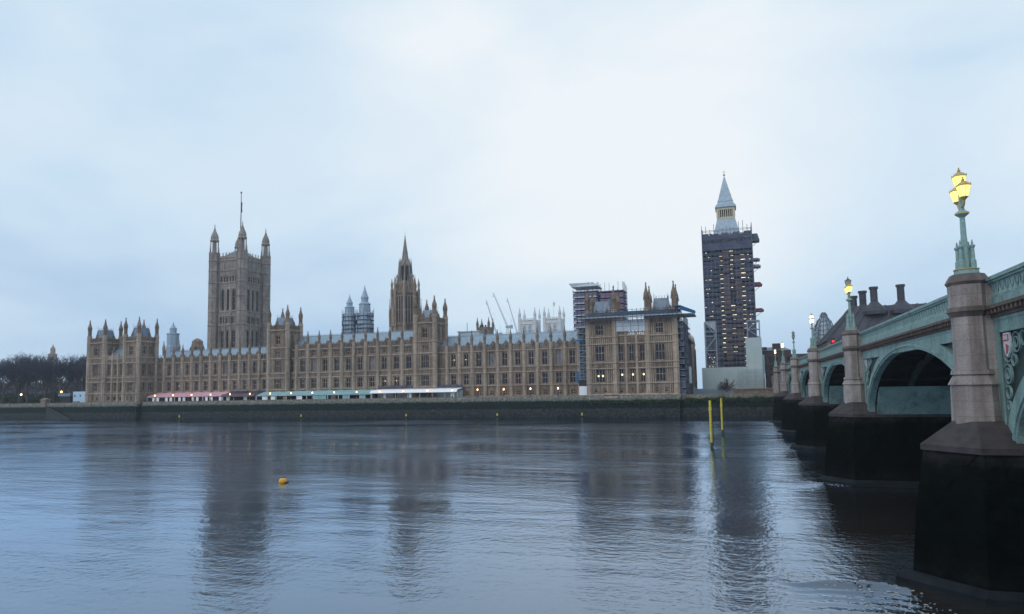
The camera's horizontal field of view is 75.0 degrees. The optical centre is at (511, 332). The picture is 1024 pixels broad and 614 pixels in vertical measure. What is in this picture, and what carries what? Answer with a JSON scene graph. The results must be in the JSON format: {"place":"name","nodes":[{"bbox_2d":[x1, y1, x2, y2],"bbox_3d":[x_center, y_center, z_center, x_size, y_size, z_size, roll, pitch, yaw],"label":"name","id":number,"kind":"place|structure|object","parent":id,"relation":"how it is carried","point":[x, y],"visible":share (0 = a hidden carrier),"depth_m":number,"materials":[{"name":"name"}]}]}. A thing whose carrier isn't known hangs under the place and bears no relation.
{"place":"outdoors","nodes":[
{"label":"outdoors","id":0,"kind":"place"},
{"bbox_2d":[1,381,81,396],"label":"building","id":1,"kind":"structure","parent":0,"point":[43,390],"depth_m":553.13,"materials":[{"name":"brick"}]},
{"bbox_2d":[48,345,57,376],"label":"turret","id":2,"kind":"object","parent":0,"point":[52,352],"visible":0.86,"depth_m":577.54,"materials":[{"name":"grey stone"}]},
{"bbox_2d":[162,322,180,355],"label":"roof turret","id":3,"kind":"object","parent":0,"point":[173,340],"visible":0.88,"depth_m":368.37,"materials":[{"name":"grey stone"}]},
{"bbox_2d":[189,338,204,350],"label":"roof ventilator","id":4,"kind":"object","parent":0,"point":[197,342],"visible":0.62,"depth_m":327.86,"materials":[{"name":"stone"}]},
{"bbox_2d":[207,192,270,349],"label":"square tower","id":5,"kind":"structure","parent":0,"point":[239,285],"depth_m":387.73,"materials":[{"name":"grey stone"}]},
{"bbox_2d":[232,288,235,309],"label":"window","id":6,"kind":"structure","parent":5,"relation":"in","point":[234,290],"depth_m":385.79,"materials":[{"name":"grey glass"}]},
{"bbox_2d":[342,295,356,333],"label":"netted turret","id":7,"kind":"object","parent":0,"point":[348,321],"visible":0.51,"depth_m":344.30,"materials":[{"name":"grey fabric"}]},
{"bbox_2d":[355,286,373,333],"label":"netted turret","id":8,"kind":"object","parent":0,"point":[364,316],"visible":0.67,"depth_m":341.44,"materials":[{"name":"grey fabric"}]},
{"bbox_2d":[389,236,421,331],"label":"spire tower","id":9,"kind":"structure","parent":0,"point":[404,291],"depth_m":330.42,"materials":[{"name":"stone"}]},
{"bbox_2d":[396,296,398,322],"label":"window","id":10,"kind":"structure","parent":9,"relation":"in","point":[397,312],"depth_m":329.50,"materials":[{"name":"glass"}]},
{"bbox_2d":[401,295,402,322],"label":"window","id":11,"kind":"structure","parent":9,"relation":"in","point":[401,295],"depth_m":328.69,"materials":[{"name":"glass"}]},
{"bbox_2d":[410,296,412,322],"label":"window","id":12,"kind":"structure","parent":9,"relation":"in","point":[411,297],"depth_m":330.10,"materials":[{"name":"glass"}]},
{"bbox_2d":[476,317,493,334],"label":"church tower","id":13,"kind":"structure","parent":0,"point":[488,329],"depth_m":452.37,"materials":[{"name":"stone"}]},
{"bbox_2d":[0,417,1023,613],"bbox_3d":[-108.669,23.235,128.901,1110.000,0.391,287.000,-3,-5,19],"label":"water","id":14,"kind":"structure","parent":0,"point":[658,515],"depth_m":53.12,"materials":[{"name":"liquid"}]},
{"bbox_2d":[0,403,72,419],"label":"river wall","id":15,"kind":"structure","parent":14,"relation":"in","point":[28,411],"depth_m":312.81,"materials":[{"name":"stone"}]},
{"bbox_2d":[40,398,50,406],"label":"gate pier","id":16,"kind":"structure","parent":15,"relation":"on","point":[44,401],"depth_m":310.04,"materials":[{"name":"stone"}]},
{"bbox_2d":[46,406,71,419],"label":"river stair","id":17,"kind":"object","parent":15,"relation":"attached to","point":[52,414],"visible":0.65,"depth_m":306.00,"materials":[{"name":"stone"}]},
{"bbox_2d":[72,402,139,419],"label":"river wall","id":18,"kind":"structure","parent":14,"relation":"in","point":[105,410],"depth_m":295.42,"materials":[{"name":"stone"}]},
{"bbox_2d":[140,395,585,418],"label":"river wall","id":19,"kind":"structure","parent":14,"relation":"in","point":[567,406],"depth_m":254.72,"materials":[{"name":"stone"}]},
{"bbox_2d":[586,394,680,417],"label":"river wall","id":20,"kind":"structure","parent":14,"relation":"in","point":[632,410],"depth_m":221.32,"materials":[{"name":"stone"}]},
{"bbox_2d":[587,397,677,406],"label":"ivy","id":21,"kind":"object","parent":20,"relation":"attached to","point":[634,401],"visible":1,"depth_m":221.20,"materials":[{"name":"green plant"}]},
{"bbox_2d":[708,400,713,447],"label":"mooring post","id":22,"kind":"object","parent":14,"relation":"in","point":[711,426],"visible":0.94,"depth_m":110.52,"materials":[{"name":"yellow metal"}]},
{"bbox_2d":[720,398,723,433],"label":"mooring post","id":23,"kind":"object","parent":14,"relation":"in","point":[722,419],"visible":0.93,"depth_m":140.31,"materials":[{"name":"yellow metal"}]},
{"bbox_2d":[680,393,776,416],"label":"river wall","id":24,"kind":"structure","parent":14,"relation":"in","point":[746,408],"depth_m":213.59,"materials":[{"name":"stone"}]},
{"bbox_2d":[685,395,774,403],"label":"ivy","id":25,"kind":"object","parent":24,"relation":"attached to","point":[760,398],"visible":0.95,"depth_m":213.18,"materials":[{"name":"green plant"}]},
{"bbox_2d":[766,482,950,613],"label":"foam","id":26,"kind":"object","parent":14,"relation":"on","point":[892,595],"visible":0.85,"depth_m":32.77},
{"bbox_2d":[770,262,1023,607],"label":"road bridge","id":27,"kind":"structure","parent":14,"relation":"in","point":[927,399],"depth_m":34.33,"materials":[{"name":"stone"}]},
{"bbox_2d":[792,332,796,356],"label":"lamp standard","id":28,"kind":"object","parent":27,"relation":"on","point":[793,349],"visible":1,"depth_m":142.86,"materials":[{"name":"paint"}]},
{"bbox_2d":[809,313,816,347],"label":"lamp standard","id":29,"kind":"object","parent":27,"relation":"on","point":[812,340],"visible":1,"depth_m":106.86,"materials":[{"name":"green metal"}]},
{"bbox_2d":[844,277,856,329],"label":"lamp standard","id":30,"kind":"object","parent":27,"relation":"on","point":[850,322],"visible":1,"depth_m":70.87,"materials":[{"name":"paint"}]},
{"bbox_2d":[949,167,979,274],"bbox_3d":[23.756,-5.881,35.162,1.198,5.770,1.637,-6,-7,44],"label":"lamp standard","id":31,"kind":"object","parent":27,"relation":"on","point":[966,261],"visible":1,"depth_m":34.89,"materials":[{"name":"green metal"}]},
{"bbox_2d":[0,0,1023,388],"label":"sky","id":32,"kind":"structure","parent":0,"point":[522,152],"materials":[{"name":"white"}]},
{"bbox_2d":[518,307,540,332],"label":"abbey tower","id":33,"kind":"structure","parent":0,"point":[531,325],"depth_m":526.61,"materials":[{"name":"stone"}]},
{"bbox_2d":[543,302,564,331],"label":"abbey tower","id":34,"kind":"structure","parent":0,"point":[556,323],"depth_m":520.12,"materials":[{"name":"stone"}]},
{"bbox_2d":[680,335,696,387],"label":"side wing","id":35,"kind":"structure","parent":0,"point":[694,366],"depth_m":304.15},
{"bbox_2d":[732,388,772,393],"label":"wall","id":36,"kind":"structure","parent":0,"point":[751,390],"depth_m":218.43,"materials":[{"name":"stone"}]},
{"bbox_2d":[762,343,806,387],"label":"brick building","id":37,"kind":"structure","parent":0,"point":[768,354],"depth_m":316.94,"materials":[{"name":"brown brick"}]},
{"bbox_2d":[813,312,832,343],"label":"domed cupola","id":38,"kind":"object","parent":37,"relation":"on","point":[823,326],"visible":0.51,"depth_m":303.10,"materials":[{"name":"grey metal"}]},
{"bbox_2d":[816,284,925,348],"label":"office building","id":39,"kind":"structure","parent":0,"point":[874,312],"depth_m":266.35,"materials":[{"name":"stone"}]},
{"bbox_3d":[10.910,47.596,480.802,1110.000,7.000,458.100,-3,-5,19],"label":"ground","id":40,"kind":"structure","parent":0,"visible":0},
{"bbox_2d":[0,362,20,403],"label":"bare tree","id":41,"kind":"object","parent":40,"relation":"on","point":[2,373],"visible":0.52,"depth_m":347.70,"materials":[{"name":"brown plant"}]},
{"bbox_2d":[3,355,46,402],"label":"bare tree","id":42,"kind":"object","parent":40,"relation":"on","point":[28,383],"visible":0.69,"depth_m":342.55,"materials":[{"name":"brown plant"}]},
{"bbox_2d":[0,358,49,403],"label":"bare tree","id":43,"kind":"object","parent":40,"relation":"on","point":[12,371],"visible":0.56,"depth_m":345.63,"materials":[{"name":"brown plant"}]},
{"bbox_2d":[0,392,59,403],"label":"hedge","id":44,"kind":"object","parent":40,"relation":"on","point":[12,399],"visible":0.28,"depth_m":365.10,"materials":[{"name":"green plant"}]},
{"bbox_2d":[2,352,60,396],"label":"bare tree","id":45,"kind":"object","parent":40,"relation":"on","point":[23,359],"visible":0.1,"depth_m":377.86,"materials":[{"name":"brown plant"}]},
{"bbox_2d":[19,353,73,397],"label":"bare tree","id":46,"kind":"object","parent":40,"relation":"on","point":[41,363],"visible":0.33,"depth_m":340.89,"materials":[{"name":"brown plant"}]},
{"bbox_2d":[27,358,79,402],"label":"bare tree","id":47,"kind":"object","parent":40,"relation":"on","point":[47,376],"visible":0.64,"depth_m":334.50,"materials":[{"name":"brown plant"}]},
{"bbox_2d":[41,353,85,392],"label":"bare tree","id":48,"kind":"object","parent":40,"relation":"on","point":[62,368],"visible":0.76,"depth_m":331.67,"materials":[{"name":"brown plant"}]},
{"bbox_2d":[58,393,72,402],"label":"kiosk","id":49,"kind":"object","parent":40,"relation":"on","point":[66,397],"visible":0.68,"depth_m":314.98,"materials":[{"name":"grey"}]},
{"bbox_2d":[52,356,85,384],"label":"bare tree","id":50,"kind":"object","parent":40,"relation":"on","point":[78,374],"visible":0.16,"depth_m":331.31,"materials":[{"name":"brown plant"}]},
{"bbox_2d":[59,357,84,391],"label":"bare tree","id":51,"kind":"object","parent":40,"relation":"on","point":[76,385],"visible":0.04,"depth_m":380.31,"materials":[{"name":"brown plant"}]},
{"bbox_2d":[73,391,84,401],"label":"site cabin","id":52,"kind":"object","parent":40,"relation":"on","point":[79,396],"visible":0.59,"depth_m":312.98,"materials":[{"name":"white metal"}]},
{"bbox_2d":[0,355,161,396],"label":"woodland","id":53,"kind":"object","parent":40,"relation":"on","point":[12,390],"visible":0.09,"depth_m":444.59,"materials":[{"name":"black plant"}]},
{"bbox_2d":[85,316,158,403],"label":"corner pavilion","id":54,"kind":"structure","parent":40,"relation":"on","point":[123,367],"depth_m":298.36,"materials":[{"name":"stone"}]},
{"bbox_2d":[493,293,512,331],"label":"tower crane","id":55,"kind":"object","parent":40,"relation":"on","point":[510,326],"visible":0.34,"depth_m":638.58,"materials":[{"name":"paint"}]},
{"bbox_2d":[584,281,681,397],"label":"corner pavilion","id":56,"kind":"structure","parent":40,"relation":"on","point":[646,361],"depth_m":224.44,"materials":[{"name":"stone"}]},
{"bbox_2d":[596,325,602,334],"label":"window","id":57,"kind":"structure","parent":56,"relation":"in","point":[599,328],"depth_m":228.68,"materials":[{"name":"glass"}]},
{"bbox_2d":[596,369,604,382],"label":"window","id":58,"kind":"structure","parent":56,"relation":"in","point":[600,379],"depth_m":227.40,"materials":[{"name":"glass"}]},
{"bbox_2d":[596,345,604,361],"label":"window","id":59,"kind":"structure","parent":56,"relation":"in","point":[599,348],"depth_m":228.07,"materials":[{"name":"glass"}]},
{"bbox_2d":[619,345,622,360],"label":"window","id":60,"kind":"structure","parent":56,"relation":"in","point":[620,346],"depth_m":226.51,"materials":[{"name":"glass"}]},
{"bbox_2d":[619,369,623,381],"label":"window","id":61,"kind":"structure","parent":56,"relation":"in","point":[621,371],"depth_m":225.85,"materials":[{"name":"glass"}]},
{"bbox_2d":[629,344,633,360],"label":"window","id":62,"kind":"structure","parent":56,"relation":"in","point":[631,348],"depth_m":225.30,"materials":[{"name":"glass"}]},
{"bbox_2d":[630,369,634,381],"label":"window","id":63,"kind":"structure","parent":56,"relation":"in","point":[632,378],"depth_m":224.64,"materials":[{"name":"glass"}]},
{"bbox_2d":[577,305,695,331],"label":"roof scaffold","id":64,"kind":"object","parent":56,"relation":"on","point":[632,324],"visible":0.99,"depth_m":223.58,"materials":[{"name":"metal"}]},
{"bbox_2d":[640,344,644,360],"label":"window","id":65,"kind":"structure","parent":56,"relation":"in","point":[642,354],"depth_m":224.15,"materials":[{"name":"glass"}]},
{"bbox_2d":[655,322,662,332],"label":"window","id":66,"kind":"structure","parent":56,"relation":"in","point":[659,325],"depth_m":222.24,"materials":[{"name":"glass"}]},
{"bbox_2d":[655,343,664,359],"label":"window","id":67,"kind":"structure","parent":56,"relation":"in","point":[660,347],"depth_m":221.62,"materials":[{"name":"glass"}]},
{"bbox_2d":[656,368,665,380],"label":"window","id":68,"kind":"structure","parent":56,"relation":"in","point":[661,372],"depth_m":221.00,"materials":[{"name":"glass"}]},
{"bbox_2d":[678,315,693,393],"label":"side scaffold","id":69,"kind":"object","parent":40,"relation":"on","point":[684,352],"visible":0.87,"depth_m":225.71,"materials":[{"name":"grey metal"}]},
{"bbox_2d":[704,321,717,367],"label":"steel gantry","id":70,"kind":"object","parent":40,"relation":"on","point":[712,324],"visible":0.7,"depth_m":275.29,"materials":[{"name":"grey metal"}]},
{"bbox_2d":[717,379,737,391],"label":"bare tree","id":71,"kind":"object","parent":40,"relation":"on","point":[724,385],"visible":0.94,"depth_m":248.25,"materials":[{"name":"brown plant"}]},
{"bbox_2d":[701,174,763,367],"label":"clock tower","id":72,"kind":"structure","parent":40,"relation":"on","point":[729,283],"depth_m":297.73,"materials":[{"name":"metal"}]},
{"bbox_2d":[692,387,773,393],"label":"site fence","id":73,"kind":"object","parent":40,"relation":"on","point":[707,391],"visible":0.42,"depth_m":250.22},
{"bbox_2d":[702,337,765,388],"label":"site hoarding","id":74,"kind":"object","parent":40,"relation":"on","point":[751,374],"visible":0.72,"depth_m":268.73,"materials":[{"name":"white paint"}]},
{"bbox_2d":[746,320,759,337],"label":"steel gantry","id":75,"kind":"object","parent":74,"relation":"on","point":[751,329],"visible":0.86,"depth_m":270.51,"materials":[{"name":"grey metal"}]},
{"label":"terrace","id":76,"kind":"structure","parent":0,"visible":0},
{"bbox_2d":[147,391,230,401],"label":"marquee","id":77,"kind":"object","parent":76,"relation":"on","point":[196,396],"visible":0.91,"depth_m":289.50,"materials":[{"name":"pink fabric"}]},
{"bbox_2d":[157,341,265,394],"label":"riverside wing","id":78,"kind":"structure","parent":76,"relation":"on","point":[229,370],"depth_m":292.44,"materials":[{"name":"beige stone"}]},
{"bbox_2d":[220,389,263,399],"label":"marquee","id":79,"kind":"object","parent":76,"relation":"on","point":[239,395],"visible":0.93,"depth_m":281.10,"materials":[{"name":"fabric"}]},
{"bbox_2d":[266,305,302,399],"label":"square tower","id":80,"kind":"structure","parent":76,"relation":"on","point":[281,333],"depth_m":279.56,"materials":[{"name":"stone"}]},
{"bbox_2d":[275,360,280,371],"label":"window","id":81,"kind":"structure","parent":80,"relation":"in","point":[277,362],"depth_m":279.64,"materials":[{"name":"glass"}]},
{"bbox_2d":[256,389,377,399],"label":"marquee","id":82,"kind":"object","parent":76,"relation":"on","point":[338,394],"visible":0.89,"depth_m":268.15,"materials":[{"name":"teal fabric"}]},
{"bbox_2d":[290,326,412,394],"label":"riverside wing","id":83,"kind":"structure","parent":76,"relation":"on","point":[365,360],"depth_m":270.31,"materials":[{"name":"beige stone"}]},
{"bbox_2d":[346,358,350,369],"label":"window","id":84,"kind":"structure","parent":83,"relation":"in","point":[348,360],"depth_m":270.77,"materials":[{"name":"glass"}]},
{"bbox_2d":[382,356,386,368],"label":"window","id":85,"kind":"structure","parent":83,"relation":"in","point":[384,359],"depth_m":265.47,"materials":[{"name":"glass"}]},
{"bbox_2d":[394,356,398,368],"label":"window","id":86,"kind":"structure","parent":83,"relation":"in","point":[396,358],"depth_m":263.85,"materials":[{"name":"glass"}]},
{"bbox_2d":[370,384,462,397],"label":"marquee","id":87,"kind":"object","parent":76,"relation":"on","point":[441,390],"visible":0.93,"depth_m":254.34,"materials":[{"name":"white fabric"}]},
{"bbox_2d":[413,295,447,397],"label":"square tower","id":88,"kind":"structure","parent":76,"relation":"on","point":[430,328],"depth_m":257.85,"materials":[{"name":"stone"}]},
{"bbox_2d":[422,375,428,385],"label":"window","id":89,"kind":"structure","parent":88,"relation":"in","point":[425,378],"depth_m":257.18,"materials":[{"name":"glass"}]},
{"bbox_2d":[422,355,428,367],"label":"window","id":90,"kind":"structure","parent":88,"relation":"in","point":[425,363],"depth_m":257.87,"materials":[{"name":"glass"}]},
{"bbox_2d":[437,325,579,396],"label":"riverside wing","id":91,"kind":"structure","parent":76,"relation":"on","point":[544,363],"depth_m":248.31,"materials":[{"name":"beige stone"}]},
{"bbox_2d":[451,354,455,366],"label":"window","id":92,"kind":"structure","parent":91,"relation":"in","point":[453,356],"depth_m":255.99,"materials":[{"name":"glass"}]},
{"bbox_2d":[464,353,467,366],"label":"window","id":93,"kind":"structure","parent":91,"relation":"in","point":[465,354],"depth_m":254.30,"materials":[{"name":"glass"}]},
{"bbox_2d":[464,374,468,384],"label":"window","id":94,"kind":"structure","parent":91,"relation":"in","point":[466,376],"depth_m":253.62,"materials":[{"name":"glass"}]},
{"bbox_2d":[458,330,483,335],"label":"roof cabin","id":95,"kind":"object","parent":91,"relation":"on","point":[468,333],"visible":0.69,"depth_m":270.83,"materials":[{"name":"white metal"}]},
{"bbox_2d":[476,353,480,365],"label":"window","id":96,"kind":"structure","parent":91,"relation":"in","point":[478,355],"depth_m":252.70,"materials":[{"name":"glass"}]},
{"bbox_2d":[489,352,493,365],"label":"window","id":97,"kind":"structure","parent":91,"relation":"in","point":[491,355],"depth_m":251.04,"materials":[{"name":"glass"}]},
{"bbox_2d":[502,352,506,365],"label":"window","id":98,"kind":"structure","parent":91,"relation":"in","point":[504,354],"depth_m":249.36,"materials":[{"name":"glass"}]},
{"bbox_2d":[515,351,519,364],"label":"window","id":99,"kind":"structure","parent":91,"relation":"in","point":[517,354],"depth_m":247.75,"materials":[{"name":"glass"}]},
{"bbox_2d":[516,373,520,383],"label":"window","id":100,"kind":"structure","parent":91,"relation":"in","point":[518,375],"depth_m":247.02,"materials":[{"name":"glass"}]},
{"bbox_2d":[529,372,533,383],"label":"window","id":101,"kind":"structure","parent":91,"relation":"in","point":[531,374],"depth_m":245.40,"materials":[{"name":"glass"}]},
{"bbox_2d":[529,351,533,364],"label":"window","id":102,"kind":"structure","parent":91,"relation":"in","point":[531,353],"depth_m":246.00,"materials":[{"name":"glass"}]},
{"bbox_2d":[542,350,546,363],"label":"window","id":103,"kind":"structure","parent":91,"relation":"in","point":[544,353],"depth_m":244.44,"materials":[{"name":"glass"}]},
{"bbox_2d":[543,372,547,382],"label":"window","id":104,"kind":"structure","parent":91,"relation":"in","point":[545,374],"depth_m":243.73,"materials":[{"name":"glass"}]},
{"bbox_2d":[556,350,560,363],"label":"window","id":105,"kind":"structure","parent":91,"relation":"in","point":[558,352],"depth_m":242.72,"materials":[{"name":"glass"}]},
{"bbox_2d":[556,372,561,382],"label":"window","id":106,"kind":"structure","parent":91,"relation":"in","point":[558,374],"depth_m":242.13,"materials":[{"name":"glass"}]},
{"bbox_2d":[570,349,574,363],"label":"window","id":107,"kind":"structure","parent":91,"relation":"in","point":[572,352],"depth_m":241.01,"materials":[{"name":"glass"}]},
{"bbox_2d":[570,371,575,382],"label":"window","id":108,"kind":"structure","parent":91,"relation":"in","point":[572,373],"depth_m":240.48,"materials":[{"name":"glass"}]},
{"bbox_2d":[569,282,601,330],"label":"scaffold tower","id":109,"kind":"structure","parent":91,"relation":"on","point":[579,295],"depth_m":254.77,"materials":[{"name":"grey metal"}]},
{"bbox_2d":[600,281,628,334],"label":"scaffold tower","id":110,"kind":"structure","parent":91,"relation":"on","point":[606,295],"depth_m":251.40,"materials":[{"name":"grey metal"}]},
{"bbox_2d":[574,321,586,394],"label":"scaffold stair","id":111,"kind":"object","parent":76,"relation":"on","point":[581,378],"visible":0.73,"depth_m":232.19,"materials":[{"name":"grey metal"}]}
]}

